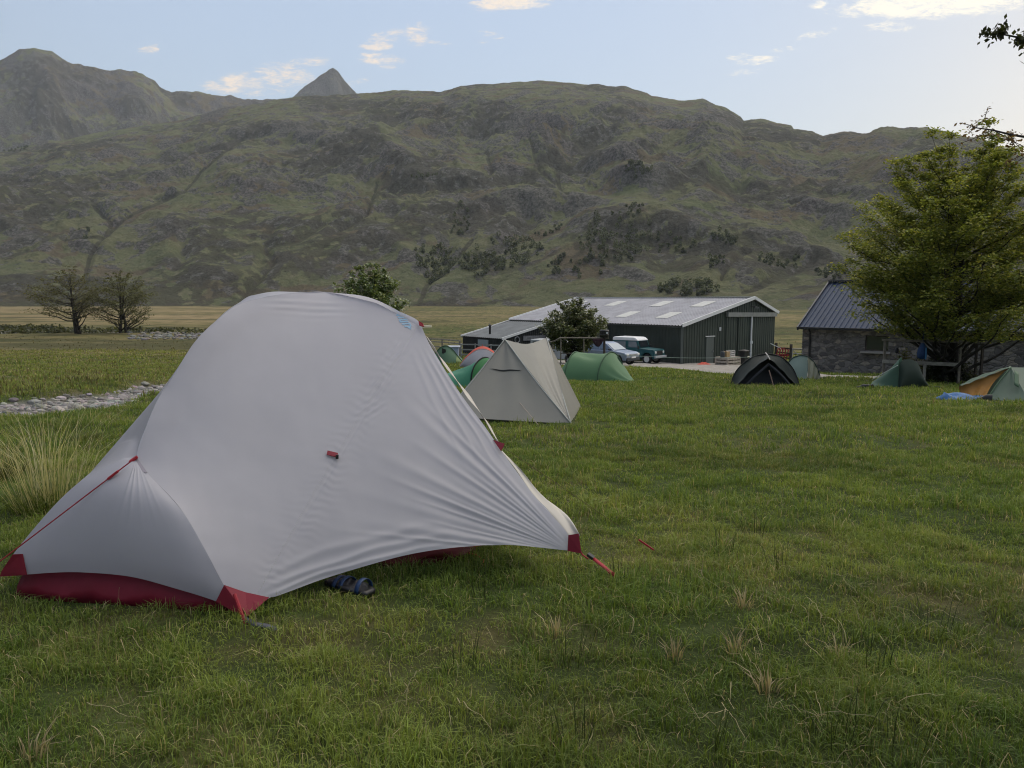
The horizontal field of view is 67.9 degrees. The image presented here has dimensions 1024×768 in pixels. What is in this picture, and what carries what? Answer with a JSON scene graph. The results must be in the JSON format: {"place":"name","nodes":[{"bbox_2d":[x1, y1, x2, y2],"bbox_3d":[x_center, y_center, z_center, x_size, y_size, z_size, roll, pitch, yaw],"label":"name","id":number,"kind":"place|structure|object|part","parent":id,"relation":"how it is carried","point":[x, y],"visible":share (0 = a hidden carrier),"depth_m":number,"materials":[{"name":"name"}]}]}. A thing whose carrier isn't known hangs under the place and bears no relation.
{"place":"outdoors","nodes":[
{"label":"outdoors","id":0,"kind":"place"},
{"bbox_2d":[0,48,276,151],"bbox_3d":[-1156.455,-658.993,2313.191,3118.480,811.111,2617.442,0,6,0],"label":"mountain","id":1,"kind":"structure","parent":0,"point":[48,95],"depth_m":2346.16,"materials":[{"name":"stone"}]},
{"bbox_2d":[294,68,356,96],"bbox_3d":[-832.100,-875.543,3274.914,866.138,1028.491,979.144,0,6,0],"label":"peak","id":2,"kind":"structure","parent":0,"point":[331,81],"depth_m":3342.29,"materials":[{"name":"stone"}]},
{"bbox_2d":[0,80,1023,309],"bbox_3d":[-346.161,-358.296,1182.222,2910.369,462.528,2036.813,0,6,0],"label":"hills","id":3,"kind":"structure","parent":0,"point":[230,206],"depth_m":838.35,"materials":[{"name":"plant"}]},
{"bbox_2d":[3,145,27,151],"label":"hillside wood","id":4,"kind":"object","parent":3,"relation":"on","point":[25,146],"visible":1,"depth_m":1446.77,"materials":[{"name":"green plant"}]},
{"bbox_2d":[73,226,89,238],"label":"hillside wood","id":5,"kind":"object","parent":3,"relation":"on","point":[87,229],"visible":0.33,"depth_m":750.83,"materials":[{"name":"green plant"}]},
{"bbox_2d":[411,170,437,178],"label":"hillside wood","id":6,"kind":"object","parent":3,"relation":"on","point":[422,175],"visible":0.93,"depth_m":922.70,"materials":[{"name":"green plant"}]},
{"bbox_2d":[414,242,457,283],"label":"hillside wood","id":7,"kind":"object","parent":3,"relation":"on","point":[435,266],"visible":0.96,"depth_m":667.12,"materials":[{"name":"green plant"}]},
{"bbox_2d":[451,199,469,234],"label":"hillside wood","id":8,"kind":"object","parent":3,"relation":"on","point":[460,231],"visible":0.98,"depth_m":763.24,"materials":[{"name":"green plant"}]},
{"bbox_2d":[457,250,506,275],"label":"hillside wood","id":9,"kind":"object","parent":3,"relation":"on","point":[485,268],"visible":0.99,"depth_m":640.73,"materials":[{"name":"green plant"}]},
{"bbox_2d":[475,231,543,267],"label":"hillside wood","id":10,"kind":"object","parent":3,"relation":"on","point":[524,259],"visible":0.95,"depth_m":663.16,"materials":[{"name":"green plant"}]},
{"bbox_2d":[534,223,562,235],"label":"hillside wood","id":11,"kind":"object","parent":3,"relation":"on","point":[550,230],"visible":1,"depth_m":721.61,"materials":[{"name":"green plant"}]},
{"bbox_2d":[547,252,602,277],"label":"hillside wood","id":12,"kind":"object","parent":3,"relation":"on","point":[559,260],"visible":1,"depth_m":595.99,"materials":[{"name":"green plant"}]},
{"bbox_2d":[578,210,641,266],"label":"hillside wood","id":13,"kind":"object","parent":3,"relation":"on","point":[592,240],"visible":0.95,"depth_m":628.73,"materials":[{"name":"green plant"}]},
{"bbox_2d":[624,201,652,253],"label":"hillside wood","id":14,"kind":"object","parent":3,"relation":"on","point":[638,211],"visible":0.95,"depth_m":646.62,"materials":[{"name":"green plant"}]},
{"bbox_2d":[625,159,652,178],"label":"hillside wood","id":15,"kind":"object","parent":3,"relation":"on","point":[637,162],"visible":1,"depth_m":833.12,"materials":[{"name":"green plant"}]},
{"bbox_2d":[656,230,696,253],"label":"hillside wood","id":16,"kind":"object","parent":3,"relation":"on","point":[683,250],"visible":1,"depth_m":624.13,"materials":[{"name":"green plant"}]},
{"bbox_2d":[657,275,719,295],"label":"hillside wood","id":17,"kind":"object","parent":3,"relation":"on","point":[672,282],"visible":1,"depth_m":500.38,"materials":[{"name":"green plant"}]},
{"bbox_2d":[707,253,724,267],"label":"hillside wood","id":18,"kind":"object","parent":3,"relation":"on","point":[715,259],"visible":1,"depth_m":548.18,"materials":[{"name":"green plant"}]},
{"bbox_2d":[711,225,738,244],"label":"hillside wood","id":19,"kind":"object","parent":3,"relation":"on","point":[732,240],"visible":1,"depth_m":615.66,"materials":[{"name":"green plant"}]},
{"bbox_2d":[758,251,800,268],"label":"hillside wood","id":20,"kind":"object","parent":3,"relation":"on","point":[787,261],"visible":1,"depth_m":576.45,"materials":[{"name":"green plant"}]},
{"bbox_2d":[814,262,847,278],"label":"hillside wood","id":21,"kind":"object","parent":3,"relation":"on","point":[826,272],"visible":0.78,"depth_m":506.81,"materials":[{"name":"green plant"}]},
{"bbox_2d":[0,306,1023,767],"bbox_3d":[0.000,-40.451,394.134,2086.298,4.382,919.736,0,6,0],"label":"ground","id":22,"kind":"structure","parent":0,"point":[458,320],"depth_m":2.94,"materials":[{"name":"plant"}]},
{"bbox_2d":[0,427,55,480],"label":"grass tussock","id":23,"kind":"object","parent":22,"relation":"on","point":[9,467],"depth_m":6.37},
{"bbox_2d":[9,715,70,766],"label":"rush stubble","id":24,"kind":"object","parent":22,"relation":"on","point":[36,749],"visible":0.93,"depth_m":2.06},
{"bbox_2d":[6,265,119,333],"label":"alder tree","id":25,"kind":"object","parent":22,"relation":"on","point":[76,312],"visible":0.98,"depth_m":108.67,"materials":[{"name":"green plant"}]},
{"bbox_2d":[0,378,143,516],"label":"grass tussock","id":26,"kind":"object","parent":22,"relation":"on","point":[46,496],"depth_m":4.93,"materials":[{"name":"plant"}]},
{"bbox_2d":[54,429,111,442],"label":"grass tussock","id":27,"kind":"object","parent":22,"relation":"on","point":[85,436],"depth_m":8.79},
{"bbox_2d":[0,381,165,415],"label":"stream stones","id":28,"kind":"object","parent":22,"relation":"on","point":[55,404],"visible":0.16,"depth_m":17.73,"materials":[{"name":"stone"}]},
{"bbox_2d":[0,323,205,333],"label":"heather bank","id":29,"kind":"structure","parent":22,"relation":"on","point":[30,328],"depth_m":119.72,"materials":[{"name":"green plant"}]},
{"bbox_2d":[80,270,161,332],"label":"alder tree","id":30,"kind":"object","parent":22,"relation":"on","point":[121,296],"visible":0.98,"depth_m":110.83,"materials":[{"name":"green plant"}]},
{"bbox_2d":[127,331,202,339],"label":"bank stones","id":31,"kind":"object","parent":22,"relation":"on","point":[158,334],"visible":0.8,"depth_m":102.85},
{"bbox_2d":[0,292,666,629],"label":"backpacking tent","id":32,"kind":"object","parent":22,"relation":"on","point":[272,444],"visible":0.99,"depth_m":3.48,"materials":[{"name":"grey fabric"}]},
{"bbox_2d":[324,575,375,597],"bbox_3d":[-0.704,0.857,3.285,0.253,0.068,0.096,4,8,32],"label":"sandal","id":33,"kind":"object","parent":22,"relation":"on","point":[360,587],"visible":0.99,"depth_m":3.26,"materials":[{"name":"black plastic"}]},
{"bbox_2d":[332,262,409,312],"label":"rowan tree","id":34,"kind":"object","parent":22,"relation":"on","point":[384,293],"visible":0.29,"depth_m":43.16,"materials":[{"name":"green plant"}]},
{"bbox_2d":[0,324,801,400],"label":"rough pasture","id":35,"kind":"structure","parent":22,"relation":"on","point":[32,388],"depth_m":29.13,"materials":[{"name":"green plant"}]},
{"bbox_2d":[372,545,483,567],"bbox_3d":[-0.403,0.837,3.741,0.644,0.150,0.220,-1,6,-8],"label":"groundsheet","id":36,"kind":"object","parent":22,"relation":"on","point":[438,554],"visible":0.36,"depth_m":3.68,"materials":[{"name":"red fabric"}]},
{"bbox_2d":[427,338,460,356],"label":"timber fence","id":37,"kind":"object","parent":22,"relation":"on","point":[441,342],"visible":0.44,"depth_m":67.86,"materials":[{"name":"grey wood"}]},
{"bbox_2d":[435,345,462,363],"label":"dome tent","id":38,"kind":"object","parent":22,"relation":"on","point":[446,353],"visible":0.72,"depth_m":55.59,"materials":[{"name":"green fabric"}]},
{"bbox_2d":[449,346,459,355],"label":"water trough","id":39,"kind":"object","parent":22,"relation":"on","point":[455,349],"visible":0.27,"depth_m":63.57,"materials":[{"name":"grey plastic"}]},
{"bbox_2d":[429,606,497,675],"bbox_3d":[-0.159,0.884,2.595,0.265,0.183,0.324,0,6,0],"label":"rush tuft","id":40,"kind":"object","parent":22,"relation":"on","point":[461,643],"visible":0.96,"depth_m":2.63,"materials":[{"name":"green plant"}]},
{"bbox_2d":[447,357,488,387],"bbox_3d":[-0.546,-0.342,22.852,3.018,0.975,1.580,-1,6,-6],"label":"tunnel tent","id":41,"kind":"object","parent":22,"relation":"on","point":[465,375],"visible":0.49,"depth_m":22.33,"materials":[{"name":"teal fabric"}]},
{"bbox_2d":[459,344,493,367],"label":"dome tent","id":42,"kind":"object","parent":22,"relation":"on","point":[474,355],"visible":0.62,"depth_m":45.65,"materials":[{"name":"grey fabric"}]},
{"bbox_2d":[460,343,498,357],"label":"rail barrier","id":43,"kind":"object","parent":22,"relation":"on","point":[461,349],"visible":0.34,"depth_m":62.27,"materials":[{"name":"metal"}]},
{"bbox_2d":[460,551,506,601],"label":"rush tuft","id":44,"kind":"object","parent":22,"relation":"on","point":[478,585],"visible":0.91,"depth_m":3.21,"materials":[{"name":"green plant"}]},
{"bbox_2d":[0,442,1023,767],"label":"dead straw","id":45,"kind":"object","parent":22,"relation":"on","point":[656,670],"visible":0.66,"depth_m":2.51,"materials":[{"name":"beige plant"}]},
{"bbox_2d":[461,337,580,423],"bbox_3d":[0.200,-0.085,12.529,1.916,1.404,4.010,1,6,10],"label":"trekking pole tent","id":46,"kind":"object","parent":22,"relation":"on","point":[510,380],"visible":0.98,"depth_m":11.30,"materials":[{"name":"grey"}]},
{"bbox_2d":[531,338,567,361],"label":"parked van","id":47,"kind":"object","parent":22,"relation":"on","point":[557,354],"visible":0.06,"depth_m":54.28,"materials":[{"name":"grey paint"}]},
{"bbox_2d":[535,612,581,638],"bbox_3d":[0.164,0.911,2.859,0.227,0.098,0.125,2,7,18],"label":"rush stubble","id":48,"kind":"object","parent":22,"relation":"on","point":[556,626],"visible":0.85,"depth_m":2.87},
{"bbox_2d":[528,607,608,669],"bbox_3d":[0.215,0.878,2.679,0.294,0.204,0.231,-4,8,-34],"label":"rush tuft","id":49,"kind":"object","parent":22,"relation":"on","point":[581,650],"visible":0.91,"depth_m":2.68,"materials":[{"name":"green plant"}]},
{"bbox_2d":[535,297,609,358],"bbox_3d":[3.115,-2.373,37.907,3.625,3.966,3.462,-6,9,-44],"label":"round bush","id":50,"kind":"object","parent":22,"relation":"on","point":[573,320],"visible":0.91,"depth_m":37.25,"materials":[{"name":"green plant"}]},
{"bbox_2d":[549,337,608,365],"bbox_3d":[2.888,-1.183,33.420,2.717,1.764,0.178,2,7,17],"label":"drying frame","id":51,"kind":"object","parent":22,"relation":"on","point":[604,341],"visible":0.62,"depth_m":33.31,"materials":[{"name":"brown wood"}]},
{"bbox_2d":[592,339,603,346],"bbox_3d":[3.719,-1.786,32.902,0.528,0.350,0.106,0,6,0],"label":"cloth bundle","id":52,"kind":"object","parent":51,"relation":"hanging from","point":[597,342],"visible":1,"depth_m":32.87,"materials":[{"name":"black"}]},
{"bbox_2d":[599,330,608,336],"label":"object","id":53,"kind":"object","parent":51,"relation":"on","point":[603,333],"visible":1,"depth_m":32.83,"materials":[{"name":"black plastic"}]},
{"bbox_2d":[538,681,621,758],"bbox_3d":[0.197,0.923,2.136,0.157,0.205,0.254,-5,8,-41],"label":"rush tuft","id":54,"kind":"object","parent":22,"relation":"on","point":[575,724],"visible":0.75,"depth_m":2.13,"materials":[{"name":"green plant"}]},
{"bbox_2d":[562,351,632,381],"bbox_3d":[2.926,-0.597,26.951,2.768,1.127,1.715,0,6,0],"label":"tunnel tent","id":55,"kind":"object","parent":22,"relation":"on","point":[609,366],"visible":0.83,"depth_m":26.38,"materials":[{"name":"green fabric"}]},
{"bbox_2d":[461,296,779,363],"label":"barn","id":56,"kind":"structure","parent":22,"relation":"on","point":[682,330],"depth_m":61.87,"materials":[{"name":"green metal"}]},
{"bbox_2d":[478,339,488,346],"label":"window","id":57,"kind":"structure","parent":56,"relation":"in","point":[480,341],"depth_m":67.70,"materials":[{"name":"grey"}]},
{"bbox_2d":[705,337,713,362],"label":"door","id":58,"kind":"structure","parent":56,"relation":"in","point":[709,340],"depth_m":58.86,"materials":[{"name":"grey"}]},
{"bbox_2d":[725,317,736,355],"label":"sliding door","id":59,"kind":"structure","parent":56,"relation":"in","point":[731,322],"depth_m":60.31,"materials":[{"name":"green metal"}]},
{"bbox_2d":[737,317,750,356],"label":"sliding door","id":60,"kind":"structure","parent":56,"relation":"in","point":[743,341],"depth_m":61.19,"materials":[{"name":"green metal"}]},
{"bbox_2d":[749,317,774,357],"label":"sliding door","id":61,"kind":"structure","parent":56,"relation":"in","point":[763,328],"depth_m":62.74,"materials":[{"name":"green metal"}]},
{"bbox_2d":[604,547,645,581],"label":"rush tuft","id":62,"kind":"object","parent":22,"relation":"on","point":[624,566],"visible":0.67,"depth_m":3.49,"materials":[{"name":"green plant"}]},
{"bbox_2d":[657,631,689,662],"bbox_3d":[0.575,0.930,2.689,0.122,0.104,0.122,0,6,0],"label":"rush stubble","id":63,"kind":"object","parent":22,"relation":"on","point":[674,654],"visible":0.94,"depth_m":2.70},
{"bbox_2d":[666,670,753,753],"bbox_3d":[0.566,0.938,2.145,0.237,0.208,0.254,0,6,0],"label":"rush tuft","id":64,"kind":"object","parent":22,"relation":"on","point":[716,746],"visible":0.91,"depth_m":2.15,"materials":[{"name":"green plant"}]},
{"bbox_2d":[699,518,746,554],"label":"rush tuft","id":65,"kind":"object","parent":22,"relation":"on","point":[725,544],"visible":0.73,"depth_m":3.96,"materials":[{"name":"green plant"}]},
{"bbox_2d":[720,625,758,655],"bbox_3d":[0.821,0.936,2.765,0.171,0.096,0.183,0,6,0],"label":"rush stubble","id":66,"kind":"object","parent":22,"relation":"on","point":[738,641],"visible":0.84,"depth_m":2.77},
{"bbox_2d":[731,586,757,610],"bbox_3d":[0.976,0.901,3.222,0.134,0.094,0.168,0,6,0],"label":"rush stubble","id":67,"kind":"object","parent":22,"relation":"on","point":[743,601],"visible":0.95,"depth_m":3.21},
{"bbox_2d":[734,514,777,536],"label":"rush tuft","id":68,"kind":"object","parent":22,"relation":"on","point":[754,526],"visible":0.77,"depth_m":4.33,"materials":[{"name":"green plant"}]},
{"bbox_2d":[731,352,798,385],"bbox_3d":[7.936,-0.486,24.011,2.309,1.127,2.564,0,6,0],"label":"dome tent","id":69,"kind":"object","parent":22,"relation":"on","point":[769,368],"visible":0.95,"depth_m":23.46,"materials":[{"name":"grey fabric"}]},
{"bbox_2d":[739,358,798,385],"bbox_3d":[7.885,-0.360,23.504,2.112,0.991,0.300,0,6,0],"label":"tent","id":70,"kind":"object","parent":69,"relation":"in","point":[764,377],"depth_m":23.48,"materials":[{"name":"black"}]},
{"bbox_2d":[738,660,800,696],"bbox_3d":[0.840,0.961,2.486,0.216,0.097,0.112,0,6,0],"label":"rush stubble","id":71,"kind":"object","parent":22,"relation":"on","point":[768,685],"visible":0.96,"depth_m":2.48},
{"bbox_2d":[753,533,797,566],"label":"rush tuft","id":72,"kind":"object","parent":22,"relation":"on","point":[776,554],"visible":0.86,"depth_m":3.78,"materials":[{"name":"green plant"}]},
{"bbox_2d":[770,343,789,359],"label":"hay rake","id":73,"kind":"object","parent":22,"relation":"on","point":[782,354],"visible":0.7,"depth_m":62.02,"materials":[{"name":"red paint"}]},
{"bbox_2d":[774,343,801,359],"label":"timber fence","id":74,"kind":"object","parent":22,"relation":"on","point":[790,351],"visible":0.41,"depth_m":61.14,"materials":[{"name":"brown wood"}]},
{"bbox_2d":[789,355,820,379],"bbox_3d":[11.799,-0.752,30.849,1.357,0.993,2.534,2,7,20],"label":"hoop tent","id":75,"kind":"object","parent":22,"relation":"on","point":[803,366],"visible":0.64,"depth_m":29.86,"materials":[{"name":"green fabric"}]},
{"bbox_2d":[807,632,864,658],"bbox_3d":[1.173,0.943,2.731,0.183,0.098,0.204,0,6,0],"label":"rush stubble","id":76,"kind":"object","parent":22,"relation":"on","point":[835,647],"visible":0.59,"depth_m":2.74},
{"bbox_2d":[807,601,889,654],"bbox_3d":[1.213,0.895,2.731,0.323,0.195,0.296,0,6,0],"label":"rush tuft","id":77,"kind":"object","parent":22,"relation":"on","point":[842,631],"visible":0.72,"depth_m":2.80,"materials":[{"name":"green plant"}]},
{"bbox_2d":[795,679,921,755],"bbox_3d":[1.029,0.943,2.183,0.389,0.202,0.275,0,6,0],"label":"rush tuft","id":78,"kind":"object","parent":22,"relation":"on","point":[846,723],"visible":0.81,"depth_m":2.20,"materials":[{"name":"green plant"}]},
{"bbox_2d":[840,619,904,673],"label":"rush tuft","id":79,"kind":"object","parent":22,"relation":"on","point":[877,647],"visible":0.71,"depth_m":2.66,"materials":[{"name":"green plant"}]},
{"bbox_2d":[870,691,943,767],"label":"rush tuft","id":80,"kind":"object","parent":22,"relation":"on","point":[893,738],"visible":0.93,"depth_m":2.11,"materials":[{"name":"green plant"}]},
{"bbox_2d":[892,343,922,368],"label":"garden shrub","id":81,"kind":"object","parent":22,"relation":"on","point":[904,355],"visible":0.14,"depth_m":29.03,"materials":[{"name":"green plant"}]},
{"bbox_2d":[871,358,943,387],"bbox_3d":[11.941,-0.350,23.255,2.417,0.982,1.698,0,6,0],"label":"hoop tent","id":82,"kind":"object","parent":22,"relation":"on","point":[900,373],"visible":0.95,"depth_m":22.62,"materials":[{"name":"green fabric"}]},
{"bbox_2d":[796,278,1023,375],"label":"stone house","id":83,"kind":"structure","parent":22,"relation":"on","point":[833,340],"depth_m":40.47,"materials":[{"name":"grey"}]},
{"bbox_2d":[860,335,890,353],"bbox_3d":[18.883,-2.064,39.386,1.450,0.955,0.430,6,9,42],"label":"window","id":84,"kind":"structure","parent":83,"relation":"in","point":[875,344],"depth_m":39.50,"materials":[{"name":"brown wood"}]},
{"bbox_2d":[826,117,1023,382],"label":"leafy tree","id":85,"kind":"object","parent":22,"relation":"on","point":[941,306],"visible":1,"depth_m":26.61,"materials":[{"name":"green plant"}]},
{"bbox_2d":[917,333,926,358],"bbox_3d":[14.811,-1.397,27.423,0.324,1.011,0.296,5,8,37],"label":"kit bag","id":86,"kind":"object","parent":85,"relation":"hanging from","point":[922,351],"visible":0.99,"depth_m":27.36,"materials":[{"name":"blue"}]},
{"bbox_2d":[901,579,966,639],"bbox_3d":[1.654,0.899,2.996,0.257,0.180,0.343,4,7,30],"label":"rush tuft","id":87,"kind":"object","parent":22,"relation":"on","point":[920,610],"visible":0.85,"depth_m":3.03,"materials":[{"name":"green plant"}]},
{"bbox_2d":[882,339,986,382],"bbox_3d":[15.419,-0.758,27.808,3.618,1.756,0.828,0,6,0],"label":"pergola frame","id":88,"kind":"object","parent":22,"relation":"on","point":[923,363],"visible":0.67,"depth_m":27.64,"materials":[{"name":"brown wood"}]},
{"bbox_2d":[920,350,977,382],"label":"ivy hedge","id":89,"kind":"object","parent":22,"relation":"on","point":[933,372],"visible":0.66,"depth_m":27.80,"materials":[{"name":"green plant"}]},
{"bbox_2d":[921,336,986,378],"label":"ivy hedge","id":90,"kind":"object","parent":22,"relation":"on","point":[969,363],"visible":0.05,"depth_m":29.22,"materials":[{"name":"green plant"}]},
{"bbox_2d":[936,392,982,399],"bbox_3d":[10.351,0.258,17.335,1.188,0.174,0.500,0,6,0],"label":"groundsheet bundle","id":91,"kind":"object","parent":22,"relation":"on","point":[949,395],"visible":0.56,"depth_m":17.23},
{"bbox_2d":[977,394,992,400],"bbox_3d":[10.561,0.298,16.987,0.300,0.133,0.113,2,7,21],"label":"boot","id":92,"kind":"object","parent":22,"relation":"on","point":[986,397],"visible":0.73,"depth_m":16.93,"materials":[{"name":"black plastic"}]},
{"bbox_2d":[954,13,1023,167],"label":"overhanging tree","id":93,"kind":"object","parent":22,"relation":"on","point":[1001,32],"visible":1,"depth_m":7.90,"materials":[{"name":"green plant"}]},
{"bbox_2d":[959,366,1023,400],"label":"ridge tent","id":94,"kind":"object","parent":22,"relation":"on","point":[1001,384],"visible":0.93,"depth_m":17.47,"materials":[{"name":"green fabric"}]},
{"bbox_2d":[959,369,1006,395],"bbox_3d":[10.923,0.008,17.464,1.159,0.698,0.414,0,6,0],"label":"inner door","id":95,"kind":"structure","parent":94,"relation":"in","point":[982,386],"depth_m":17.62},
{"bbox_3d":[9.670,-0.659,31.119,0.111,1.007,0.080,0,6,0],"label":"rope stake","id":96,"kind":"object","parent":22,"relation":"on","visible":0},
{"bbox_2d":[617,354,741,357],"bbox_3d":[6.865,-1.159,32.043,5.939,0.117,0.017,2,7,19],"label":"rope","id":97,"kind":"object","parent":96,"relation":"attached to","point":[674,357],"visible":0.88,"depth_m":32.11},
{"bbox_2d":[0,0,1023,152],"label":"sky","id":98,"kind":"structure","parent":0,"point":[822,67],"materials":[{"name":"blue"}]},
{"bbox_2d":[558,360,879,377],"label":"track","id":99,"kind":"structure","parent":0,"point":[713,367],"depth_m":50.76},
{"bbox_2d":[584,341,639,364],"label":"parked suv","id":100,"kind":"object","parent":99,"relation":"on","point":[620,350],"visible":0.49,"depth_m":52.23,"materials":[{"name":"silver metal"}]},
{"bbox_2d":[613,336,666,362],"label":"parked jeep","id":101,"kind":"object","parent":99,"relation":"on","point":[641,345],"visible":0.56,"depth_m":56.59,"materials":[{"name":"teal paint"}]},
{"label":"side window","id":102,"kind":"part","parent":101,"relation":"part of","materials":[{"name":"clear glass"}]},
{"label":"side window","id":103,"kind":"part","parent":101,"relation":"part of","materials":[{"name":"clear glass"}]},
{"bbox_2d":[698,362,710,364],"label":"tarpaulin","id":104,"kind":"object","parent":99,"relation":"on","point":[703,363],"visible":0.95,"depth_m":55.60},
{"bbox_2d":[715,356,740,364],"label":"pallet box","id":105,"kind":"object","parent":99,"relation":"on","point":[725,361],"visible":0.7,"depth_m":55.32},
{"bbox_2d":[720,350,724,356],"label":"gas bottle","id":106,"kind":"object","parent":105,"relation":"on","point":[722,353],"visible":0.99,"depth_m":55.11,"materials":[{"name":"paint"}]},
{"bbox_2d":[724,351,729,356],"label":"tool case","id":107,"kind":"object","parent":105,"relation":"on","point":[727,353],"visible":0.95,"depth_m":55.31,"materials":[{"name":"paint"}]},
{"bbox_2d":[726,350,734,356],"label":"slatted crate","id":108,"kind":"object","parent":105,"relation":"on","point":[732,355],"visible":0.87,"depth_m":55.62,"materials":[{"name":"paint"}]},
{"bbox_2d":[738,349,749,363],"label":"wheelie bin","id":109,"kind":"object","parent":99,"relation":"on","point":[743,353],"visible":0.66,"depth_m":56.89,"materials":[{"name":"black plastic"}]}
]}

